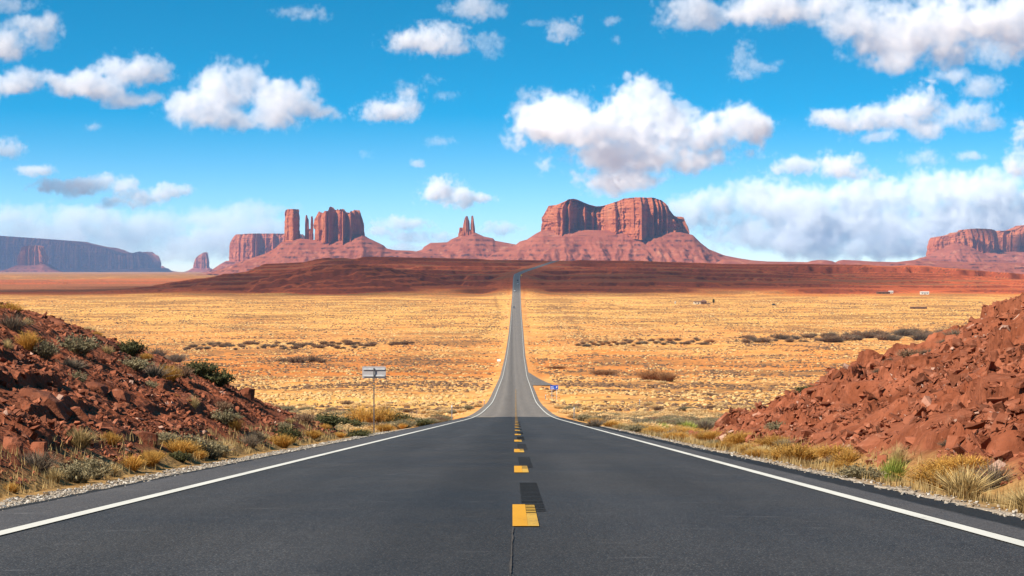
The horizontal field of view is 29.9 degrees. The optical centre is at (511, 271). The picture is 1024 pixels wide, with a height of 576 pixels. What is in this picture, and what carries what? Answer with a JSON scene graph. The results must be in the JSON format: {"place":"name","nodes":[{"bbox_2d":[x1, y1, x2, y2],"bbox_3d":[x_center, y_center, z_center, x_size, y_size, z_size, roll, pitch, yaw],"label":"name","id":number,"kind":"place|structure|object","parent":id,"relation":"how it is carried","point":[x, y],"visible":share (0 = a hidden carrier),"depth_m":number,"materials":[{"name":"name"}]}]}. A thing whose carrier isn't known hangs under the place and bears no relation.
{"place":"outdoors","nodes":[
{"label":"outdoors","id":0,"kind":"place"},
{"bbox_2d":[0,245,63,271],"bbox_3d":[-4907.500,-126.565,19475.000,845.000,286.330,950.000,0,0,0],"label":"butte","id":1,"kind":"object","parent":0,"point":[34,258],"visible":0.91,"depth_m":19382.92,"materials":[{"name":"stone"}]},
{"bbox_2d":[0,236,172,271],"bbox_3d":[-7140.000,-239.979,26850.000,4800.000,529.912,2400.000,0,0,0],"label":"mesa","id":2,"kind":"structure","parent":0,"point":[71,256],"depth_m":26374.03,"materials":[{"name":"stone"}]},
{"bbox_2d":[185,252,211,271],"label":"butte","id":3,"kind":"object","parent":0,"point":[201,262],"visible":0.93,"depth_m":21915.92,"materials":[{"name":"stone"}]},
{"bbox_2d":[0,304,408,504],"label":"hill","id":4,"kind":"structure","parent":0,"point":[144,404],"depth_m":38.92,"materials":[{"name":"stone"}]},
{"bbox_2d":[3,482,20,492],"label":"bush","id":5,"kind":"object","parent":4,"relation":"on","point":[14,487],"visible":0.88,"depth_m":23.75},
{"bbox_2d":[3,436,22,458],"bbox_3d":[-6.936,2.464,26.675,0.298,0.347,0.232,3,-2,-6],"label":"boulder","id":6,"kind":"object","parent":4,"relation":"on","point":[11,443],"visible":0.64,"depth_m":26.60,"materials":[{"name":"red stone"}]},
{"bbox_2d":[0,302,25,311],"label":"bush","id":7,"kind":"object","parent":4,"relation":"on","point":[17,306],"visible":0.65,"depth_m":46.37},
{"bbox_2d":[0,311,34,332],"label":"bush","id":8,"kind":"object","parent":4,"relation":"on","point":[14,324],"visible":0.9,"depth_m":41.68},
{"bbox_2d":[13,330,40,349],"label":"bush","id":9,"kind":"object","parent":4,"relation":"on","point":[29,341],"visible":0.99,"depth_m":40.41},
{"bbox_2d":[30,442,47,458],"bbox_3d":[-6.880,2.595,27.890,0.276,0.278,0.212,3,1,11],"label":"boulder","id":10,"kind":"object","parent":4,"relation":"on","point":[35,446],"visible":0.51,"depth_m":27.79,"materials":[{"name":"red stone"}]},
{"bbox_2d":[18,447,62,473],"bbox_3d":[-6.518,2.588,26.479,0.709,0.383,0.693,3,1,4],"label":"bush","id":11,"kind":"object","parent":4,"relation":"on","point":[39,462],"visible":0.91,"depth_m":26.44,"materials":[{"name":"plant"}]},
{"bbox_2d":[18,388,71,420],"bbox_3d":[-8.030,2.268,32.979,0.995,0.391,0.787,29,1,-8],"label":"boulder","id":12,"kind":"object","parent":4,"relation":"on","point":[57,408],"visible":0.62,"depth_m":32.72,"materials":[{"name":"red stone"}]},
{"bbox_2d":[32,339,61,358],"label":"bush","id":13,"kind":"object","parent":4,"relation":"on","point":[47,352],"visible":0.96,"depth_m":40.54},
{"bbox_2d":[40,467,67,482],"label":"bush","id":14,"kind":"object","parent":4,"relation":"on","point":[57,477],"visible":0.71,"depth_m":26.20,"materials":[{"name":"plant"}]},
{"bbox_2d":[55,355,93,369],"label":"bush","id":15,"kind":"object","parent":4,"relation":"on","point":[74,365],"visible":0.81,"depth_m":41.03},
{"bbox_2d":[52,459,99,482],"bbox_3d":[-6.252,2.838,27.214,0.698,0.337,0.750,4,1,-40],"label":"bush","id":16,"kind":"object","parent":4,"relation":"on","point":[77,474],"visible":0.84,"depth_m":27.16,"materials":[{"name":"plant"}]},
{"bbox_2d":[68,370,87,382],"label":"bush","id":17,"kind":"object","parent":4,"relation":"on","point":[79,374],"visible":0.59,"depth_m":39.30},
{"bbox_2d":[56,332,101,356],"bbox_3d":[-10.259,1.709,45.477,1.212,0.608,1.342,0,3,43],"label":"bush","id":18,"kind":"object","parent":4,"relation":"on","point":[81,347],"visible":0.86,"depth_m":45.34,"materials":[{"name":"plant"}]},
{"bbox_2d":[69,406,88,421],"bbox_3d":[-7.730,2.538,34.113,0.446,0.297,0.353,24,-9,-16],"label":"boulder","id":19,"kind":"object","parent":4,"relation":"on","point":[78,411],"visible":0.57,"depth_m":33.98,"materials":[{"name":"red stone"}]},
{"bbox_2d":[60,425,105,448],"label":"brush clump","id":20,"kind":"object","parent":4,"relation":"on","point":[82,438],"visible":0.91,"depth_m":30.51,"materials":[{"name":"plant"}]},
{"bbox_2d":[68,455,113,479],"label":"bush","id":21,"kind":"object","parent":4,"relation":"on","point":[93,465],"visible":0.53,"depth_m":28.29,"materials":[{"name":"plant"}]},
{"bbox_2d":[85,381,108,396],"bbox_3d":[-8.646,2.425,39.890,0.498,0.231,0.388,23,2,-5],"label":"boulder","id":22,"kind":"object","parent":4,"relation":"on","point":[102,389],"visible":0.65,"depth_m":39.76,"materials":[{"name":"red stone"}]},
{"bbox_2d":[99,431,125,445],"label":"brush clump","id":23,"kind":"object","parent":4,"relation":"on","point":[111,437],"visible":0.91,"depth_m":32.89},
{"bbox_2d":[108,388,130,402],"bbox_3d":[-8.228,2.636,40.219,0.513,0.346,0.420,25,-9,-21],"label":"boulder","id":24,"kind":"object","parent":4,"relation":"on","point":[116,394],"visible":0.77,"depth_m":40.09,"materials":[{"name":"red stone"}]},
{"bbox_2d":[115,338,149,355],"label":"bush","id":25,"kind":"object","parent":4,"relation":"on","point":[133,348],"visible":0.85,"depth_m":53.05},
{"bbox_2d":[117,453,150,470],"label":"bush","id":26,"kind":"object","parent":4,"relation":"on","point":[136,464],"visible":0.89,"depth_m":31.35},
{"bbox_2d":[117,356,154,370],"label":"bush","id":27,"kind":"object","parent":4,"relation":"on","point":[135,364],"visible":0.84,"depth_m":48.81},
{"bbox_2d":[133,431,157,447],"bbox_3d":[-6.910,3.122,36.075,0.518,0.254,0.408,12,-3,-6],"label":"boulder","id":28,"kind":"object","parent":4,"relation":"on","point":[144,436],"visible":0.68,"depth_m":35.93,"materials":[{"name":"red stone"}]},
{"bbox_2d":[136,449,163,466],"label":"bush","id":29,"kind":"object","parent":4,"relation":"on","point":[152,458],"visible":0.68,"depth_m":33.10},
{"bbox_2d":[141,362,178,377],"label":"bush","id":30,"kind":"object","parent":4,"relation":"on","point":[154,371],"visible":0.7,"depth_m":49.58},
{"bbox_2d":[156,430,181,444],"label":"brush clump","id":31,"kind":"object","parent":4,"relation":"on","point":[165,436],"visible":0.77,"depth_m":36.96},
{"bbox_2d":[160,364,182,381],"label":"bush","id":32,"kind":"object","parent":4,"relation":"on","point":[175,376],"visible":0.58,"depth_m":51.37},
{"bbox_2d":[0,302,345,485],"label":"rubble","id":33,"kind":"object","parent":4,"relation":"on","point":[52,424],"visible":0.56,"depth_m":39.72,"materials":[{"name":"red stone"}]},
{"bbox_2d":[166,450,192,462],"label":"bush","id":34,"kind":"object","parent":4,"relation":"on","point":[180,456],"visible":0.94,"depth_m":35.93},
{"bbox_2d":[160,438,203,454],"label":"brush clump","id":35,"kind":"object","parent":4,"relation":"on","point":[178,446],"visible":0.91,"depth_m":36.49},
{"bbox_2d":[172,364,194,377],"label":"bush","id":36,"kind":"object","parent":4,"relation":"on","point":[187,372],"visible":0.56,"depth_m":55.44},
{"bbox_2d":[173,433,217,452],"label":"bush","id":37,"kind":"object","parent":4,"relation":"on","point":[204,444],"visible":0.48,"depth_m":38.76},
{"bbox_2d":[183,357,218,377],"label":"bush","id":38,"kind":"object","parent":4,"relation":"on","point":[200,369],"visible":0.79,"depth_m":59.37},
{"bbox_2d":[199,439,232,459],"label":"bush","id":39,"kind":"object","parent":4,"relation":"on","point":[213,452],"visible":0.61,"depth_m":39.26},
{"bbox_2d":[199,366,236,386],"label":"bush","id":40,"kind":"object","parent":4,"relation":"on","point":[218,377],"visible":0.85,"depth_m":59.45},
{"bbox_2d":[214,401,233,411],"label":"bush","id":41,"kind":"object","parent":4,"relation":"on","point":[224,406],"visible":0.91,"depth_m":52.25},
{"bbox_2d":[210,408,246,425],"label":"bush","id":42,"kind":"object","parent":4,"relation":"on","point":[225,417],"visible":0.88,"depth_m":48.28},
{"bbox_2d":[225,418,246,430],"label":"bush","id":43,"kind":"object","parent":4,"relation":"on","point":[237,424],"visible":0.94,"depth_m":48.35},
{"bbox_2d":[240,387,254,400],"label":"boulder","id":44,"kind":"object","parent":4,"relation":"on","point":[248,392],"visible":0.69,"depth_m":61.25,"materials":[{"name":"red stone"}]},
{"bbox_2d":[240,432,264,448],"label":"bush","id":45,"kind":"object","parent":4,"relation":"on","point":[251,441],"visible":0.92,"depth_m":46.69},
{"bbox_2d":[269,433,298,447],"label":"brush clump","id":46,"kind":"object","parent":4,"relation":"on","point":[283,442],"visible":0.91,"depth_m":50.91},
{"bbox_2d":[272,425,304,442],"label":"bush","id":47,"kind":"object","parent":4,"relation":"on","point":[296,433],"visible":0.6,"depth_m":53.95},
{"bbox_2d":[293,412,315,424],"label":"bush","id":48,"kind":"object","parent":4,"relation":"on","point":[305,419],"visible":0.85,"depth_m":64.54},
{"bbox_2d":[304,429,324,438],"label":"brush clump","id":49,"kind":"object","parent":4,"relation":"on","point":[313,435],"visible":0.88,"depth_m":59.89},
{"bbox_2d":[313,413,343,427],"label":"bush","id":50,"kind":"object","parent":4,"relation":"on","point":[332,420],"visible":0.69,"depth_m":70.24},
{"bbox_2d":[346,428,374,436],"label":"bush","id":51,"kind":"object","parent":4,"relation":"on","point":[361,433],"visible":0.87,"depth_m":70.30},
{"bbox_2d":[362,366,385,432],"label":"road sign","id":52,"kind":"object","parent":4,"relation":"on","point":[373,372],"visible":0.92,"depth_m":99.95,"materials":[{"name":"metal"}]},
{"bbox_2d":[0,417,471,530],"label":"pavement","id":53,"kind":"structure","parent":0,"point":[19,516],"depth_m":23.04,"materials":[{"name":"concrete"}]},
{"bbox_2d":[0,272,1020,428],"bbox_3d":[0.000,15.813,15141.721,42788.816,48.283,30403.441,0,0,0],"label":"ground","id":54,"kind":"structure","parent":0,"point":[493,304],"depth_m":1262.48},
{"bbox_2d":[164,352,189,361],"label":"bush","id":55,"kind":"object","parent":54,"relation":"on","point":[177,358],"visible":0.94,"depth_m":762.28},
{"bbox_2d":[281,355,309,362],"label":"shrub","id":56,"kind":"object","parent":54,"relation":"on","point":[298,359],"visible":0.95,"depth_m":764.10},
{"bbox_2d":[338,415,368,426],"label":"bush","id":57,"kind":"object","parent":54,"relation":"on","point":[354,422],"visible":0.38,"depth_m":132.41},
{"bbox_2d":[342,400,381,424],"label":"bush","id":58,"kind":"object","parent":54,"relation":"on","point":[358,415],"visible":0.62,"depth_m":149.21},
{"bbox_2d":[355,405,402,425],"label":"bush","id":59,"kind":"object","parent":54,"relation":"on","point":[383,415],"visible":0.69,"depth_m":149.17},
{"bbox_2d":[378,411,415,422],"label":"bush","id":60,"kind":"object","parent":54,"relation":"on","point":[403,417],"visible":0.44,"depth_m":149.34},
{"bbox_2d":[388,419,416,428],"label":"sagebrush clump","id":61,"kind":"object","parent":54,"relation":"on","point":[400,422],"visible":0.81,"depth_m":111.84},
{"bbox_2d":[0,299,1002,416],"bbox_3d":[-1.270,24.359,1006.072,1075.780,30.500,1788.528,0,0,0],"label":"ground cover","id":62,"kind":"object","parent":54,"relation":"on","point":[465,385],"visible":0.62,"depth_m":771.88,"materials":[{"name":"plant"}]},
{"bbox_2d":[0,419,1023,513],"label":"dry grass","id":63,"kind":"structure","parent":54,"relation":"on","point":[687,439],"depth_m":32.06,"materials":[{"name":"plant"}]},
{"bbox_2d":[0,418,1023,519],"bbox_3d":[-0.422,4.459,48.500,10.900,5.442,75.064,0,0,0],"label":"gravel","id":64,"kind":"structure","parent":54,"relation":"on","point":[57,494],"depth_m":28.37,"materials":[{"name":"gravel"}]},
{"bbox_2d":[581,418,610,426],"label":"bush","id":65,"kind":"object","parent":54,"relation":"on","point":[594,423],"visible":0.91,"depth_m":96.92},
{"bbox_2d":[585,369,618,374],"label":"shrub","id":66,"kind":"object","parent":54,"relation":"on","point":[605,372],"visible":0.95,"depth_m":632.81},
{"bbox_2d":[633,369,670,380],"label":"shrub","id":67,"kind":"object","parent":54,"relation":"on","point":[649,375],"visible":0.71,"depth_m":556.65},
{"bbox_2d":[656,370,679,381],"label":"shrub","id":68,"kind":"object","parent":54,"relation":"on","point":[666,377],"visible":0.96,"depth_m":532.66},
{"bbox_2d":[680,419,716,429],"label":"bush","id":69,"kind":"object","parent":54,"relation":"on","point":[704,425],"visible":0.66,"depth_m":132.40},
{"bbox_2d":[817,334,842,342],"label":"thicket shrub","id":70,"kind":"object","parent":54,"relation":"on","point":[828,338],"visible":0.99,"depth_m":1036.83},
{"bbox_2d":[888,327,914,335],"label":"thicket shrub","id":71,"kind":"object","parent":54,"relation":"on","point":[902,332],"visible":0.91,"depth_m":1132.33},
{"bbox_2d":[905,332,930,340],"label":"thicket shrub","id":72,"kind":"object","parent":54,"relation":"on","point":[918,337],"visible":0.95,"depth_m":1066.16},
{"bbox_2d":[0,417,1023,575],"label":"road","id":73,"kind":"structure","parent":0,"point":[438,501],"depth_m":15.37,"materials":[{"name":"asphalt"}]},
{"bbox_2d":[512,504,538,525],"bbox_3d":[0.107,2.067,16.400,0.205,0.233,3.300,0,0,0],"label":"yellow dash","id":74,"kind":"object","parent":73,"relation":"on","point":[521,516],"visible":1,"depth_m":16.02,"materials":[{"name":"paint"}]},
{"bbox_2d":[519,483,545,510],"bbox_3d":[0.193,2.332,20.131,0.210,0.450,6.370,0,0,0],"label":"rumble strip","id":75,"kind":"object","parent":73,"relation":"on","point":[532,497],"visible":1,"depth_m":19.45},
{"bbox_2d":[0,257,1023,294],"bbox_3d":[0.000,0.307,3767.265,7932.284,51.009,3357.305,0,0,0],"label":"plateau","id":76,"kind":"structure","parent":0,"point":[398,275],"depth_m":2527.37,"materials":[{"name":"soil"}]},
{"bbox_2d":[202,233,304,272],"bbox_3d":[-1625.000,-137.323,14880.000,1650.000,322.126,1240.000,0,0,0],"label":"mesa","id":77,"kind":"structure","parent":76,"relation":"on","point":[243,247],"depth_m":14770.76,"materials":[{"name":"stone"}]},
{"bbox_2d":[197,206,444,274],"bbox_3d":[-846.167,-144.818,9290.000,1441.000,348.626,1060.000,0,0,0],"label":"butte","id":78,"kind":"object","parent":76,"relation":"on","point":[340,233],"visible":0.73,"depth_m":9298.89,"materials":[{"name":"stone"}]},
{"bbox_2d":[416,216,515,258],"bbox_3d":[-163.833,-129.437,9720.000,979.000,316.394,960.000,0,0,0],"label":"butte","id":79,"kind":"object","parent":76,"relation":"on","point":[467,243],"visible":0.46,"depth_m":9716.11,"materials":[{"name":"stone"}]},
{"bbox_2d":[486,197,746,262],"bbox_3d":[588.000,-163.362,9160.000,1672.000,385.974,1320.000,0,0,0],"label":"mesa","id":80,"kind":"structure","parent":76,"relation":"on","point":[641,229],"depth_m":9082.45,"materials":[{"name":"stone"}]},
{"bbox_2d":[0,0,1023,271],"label":"sky","id":81,"kind":"structure","parent":0,"point":[173,130],"materials":[{"name":"blue"}]},
{"bbox_2d":[467,261,557,416],"bbox_3d":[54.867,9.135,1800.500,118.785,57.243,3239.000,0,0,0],"label":"road","id":82,"kind":"structure","parent":0,"point":[515,380],"depth_m":482.95,"materials":[{"name":"asphalt"}]},
{"bbox_2d":[0,263,545,534],"bbox_3d":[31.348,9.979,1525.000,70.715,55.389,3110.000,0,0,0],"label":"road marking","id":83,"kind":"object","parent":82,"relation":"on","point":[26,526],"visible":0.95,"depth_m":21.24,"materials":[{"name":"white paint"}]},
{"bbox_2d":[520,271,1023,545],"bbox_3d":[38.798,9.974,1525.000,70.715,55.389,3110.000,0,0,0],"label":"road marking","id":84,"kind":"object","parent":82,"relation":"on","point":[975,530],"visible":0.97,"depth_m":19.16,"materials":[{"name":"white paint"}]},
{"bbox_2d":[528,372,551,384],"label":"road","id":85,"kind":"structure","parent":0,"point":[534,380],"depth_m":532.33,"materials":[{"name":"asphalt"}]},
{"bbox_2d":[555,417,1023,540],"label":"pavement","id":86,"kind":"structure","parent":0,"point":[1001,529],"depth_m":20.36,"materials":[{"name":"asphalt"}]},
{"bbox_2d":[559,417,1023,527],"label":"pavement","id":87,"kind":"structure","parent":0,"point":[996,517],"depth_m":22.51,"materials":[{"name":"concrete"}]},
{"bbox_2d":[602,295,1023,517],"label":"hill","id":88,"kind":"structure","parent":0,"point":[1001,440],"depth_m":38.34,"materials":[{"name":"stone"}]},
{"bbox_2d":[618,423,648,431],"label":"brush clump","id":89,"kind":"object","parent":88,"relation":"on","point":[635,428],"visible":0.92,"depth_m":82.77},
{"bbox_2d":[662,430,691,439],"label":"brush clump","id":90,"kind":"object","parent":88,"relation":"on","point":[684,435],"visible":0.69,"depth_m":62.62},
{"bbox_2d":[714,414,730,427],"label":"boulder","id":91,"kind":"object","parent":88,"relation":"on","point":[722,419],"visible":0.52,"depth_m":61.02,"materials":[{"name":"red stone"}]},
{"bbox_2d":[720,430,754,442],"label":"brush clump","id":92,"kind":"object","parent":88,"relation":"on","point":[742,438],"visible":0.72,"depth_m":50.78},
{"bbox_2d":[738,448,771,456],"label":"brush clump","id":93,"kind":"object","parent":88,"relation":"on","point":[754,451],"visible":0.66,"depth_m":39.51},
{"bbox_2d":[749,434,793,447],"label":"brush clump","id":94,"kind":"object","parent":88,"relation":"on","point":[767,442],"visible":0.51,"depth_m":44.65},
{"bbox_2d":[760,420,785,430],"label":"bush","id":95,"kind":"object","parent":88,"relation":"on","point":[771,426],"visible":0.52,"depth_m":48.16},
{"bbox_2d":[761,441,800,459],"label":"brush clump","id":96,"kind":"object","parent":88,"relation":"on","point":[773,453],"visible":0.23,"depth_m":38.32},
{"bbox_2d":[766,442,823,463],"bbox_3d":[5.499,3.479,36.991,1.200,0.461,1.205,0,-1,0],"label":"brush clump","id":97,"kind":"object","parent":88,"relation":"on","point":[799,452],"visible":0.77,"depth_m":36.84,"materials":[{"name":"plant"}]},
{"bbox_2d":[812,431,831,443],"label":"boulder","id":98,"kind":"object","parent":88,"relation":"on","point":[825,435],"visible":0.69,"depth_m":40.66,"materials":[{"name":"red stone"}]},
{"bbox_2d":[807,443,855,457],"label":"brush clump","id":99,"kind":"object","parent":88,"relation":"on","point":[824,451],"visible":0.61,"depth_m":36.11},
{"bbox_2d":[823,459,862,470],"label":"brush clump","id":100,"kind":"object","parent":88,"relation":"on","point":[839,463],"visible":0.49,"depth_m":32.37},
{"bbox_2d":[828,449,862,462],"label":"brush clump","id":101,"kind":"object","parent":88,"relation":"on","point":[844,455],"visible":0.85,"depth_m":34.59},
{"bbox_2d":[688,292,1023,486],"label":"rubble","id":102,"kind":"object","parent":88,"relation":"on","point":[1001,413],"visible":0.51,"depth_m":39.99,"materials":[{"name":"red stone"}]},
{"bbox_2d":[832,463,887,479],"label":"bush","id":103,"kind":"object","parent":88,"relation":"on","point":[857,473],"visible":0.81,"depth_m":26.72,"materials":[{"name":"plant"}]},
{"bbox_2d":[854,431,885,453],"bbox_3d":[6.604,3.112,34.775,0.600,0.310,0.465,-38,15,-23],"label":"boulder","id":104,"kind":"object","parent":88,"relation":"on","point":[870,443],"visible":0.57,"depth_m":34.68,"materials":[{"name":"red stone"}]},
{"bbox_2d":[876,451,911,481],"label":"bush","id":105,"kind":"object","parent":88,"relation":"on","point":[893,468],"visible":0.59,"depth_m":27.52,"materials":[{"name":"green plant"}]},
{"bbox_2d":[885,441,909,465],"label":"bush","id":106,"kind":"object","parent":88,"relation":"on","point":[900,454],"visible":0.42,"depth_m":30.14,"materials":[{"name":"plant"}]},
{"bbox_2d":[895,348,920,357],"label":"bush","id":107,"kind":"object","parent":88,"relation":"on","point":[907,353],"visible":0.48,"depth_m":47.65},
{"bbox_2d":[890,461,975,489],"bbox_3d":[5.606,2.662,25.063,1.139,0.409,1.196,3,2,-34],"label":"brush clump","id":108,"kind":"object","parent":88,"relation":"on","point":[923,475],"visible":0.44,"depth_m":25.04,"materials":[{"name":"plant"}]},
{"bbox_2d":[913,454,957,473],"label":"brush clump","id":109,"kind":"object","parent":88,"relation":"on","point":[927,464],"visible":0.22,"depth_m":26.63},
{"bbox_2d":[928,452,993,471],"bbox_3d":[6.187,2.582,25.986,0.977,0.278,1.022,-2,1,-15],"label":"brush clump","id":110,"kind":"object","parent":88,"relation":"on","point":[964,460],"visible":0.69,"depth_m":25.89,"materials":[{"name":"plant"}]},
{"bbox_2d":[919,461,1004,499],"bbox_3d":[5.171,2.380,21.955,1.003,0.470,1.072,3,5,38],"label":"brush clump","id":111,"kind":"object","parent":88,"relation":"on","point":[963,479],"visible":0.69,"depth_m":21.90,"materials":[{"name":"plant"}]},
{"bbox_2d":[964,456,1015,491],"bbox_3d":[6.029,2.526,24.037,0.746,0.479,0.634,2,-2,5],"label":"bush","id":112,"kind":"object","parent":88,"relation":"on","point":[998,475],"visible":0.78,"depth_m":23.98,"materials":[{"name":"plant"}]},
{"bbox_2d":[986,486,1023,512],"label":"brush clump","id":113,"kind":"object","parent":88,"relation":"on","point":[1019,499],"visible":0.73,"depth_m":18.97,"materials":[{"name":"plant"}]},
{"bbox_2d":[1005,423,1023,430],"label":"boulder","id":114,"kind":"object","parent":88,"relation":"on","point":[1017,426],"visible":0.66,"depth_m":26.20,"materials":[{"name":"red stone"}]},
{"bbox_2d":[717,259,1023,273],"bbox_3d":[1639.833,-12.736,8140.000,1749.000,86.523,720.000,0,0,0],"label":"hill","id":115,"kind":"structure","parent":0,"point":[1017,268],"depth_m":8158.15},
{"bbox_2d":[916,243,1013,262],"bbox_3d":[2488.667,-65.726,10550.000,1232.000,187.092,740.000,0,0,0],"label":"hill","id":116,"kind":"structure","parent":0,"point":[956,252],"depth_m":10525.21,"materials":[{"name":"stone"}]},
{"bbox_2d":[915,225,1023,262],"bbox_3d":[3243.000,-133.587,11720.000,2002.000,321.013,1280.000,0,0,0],"label":"mesa","id":117,"kind":"structure","parent":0,"point":[1007,245],"depth_m":11673.51,"materials":[{"name":"stone"}]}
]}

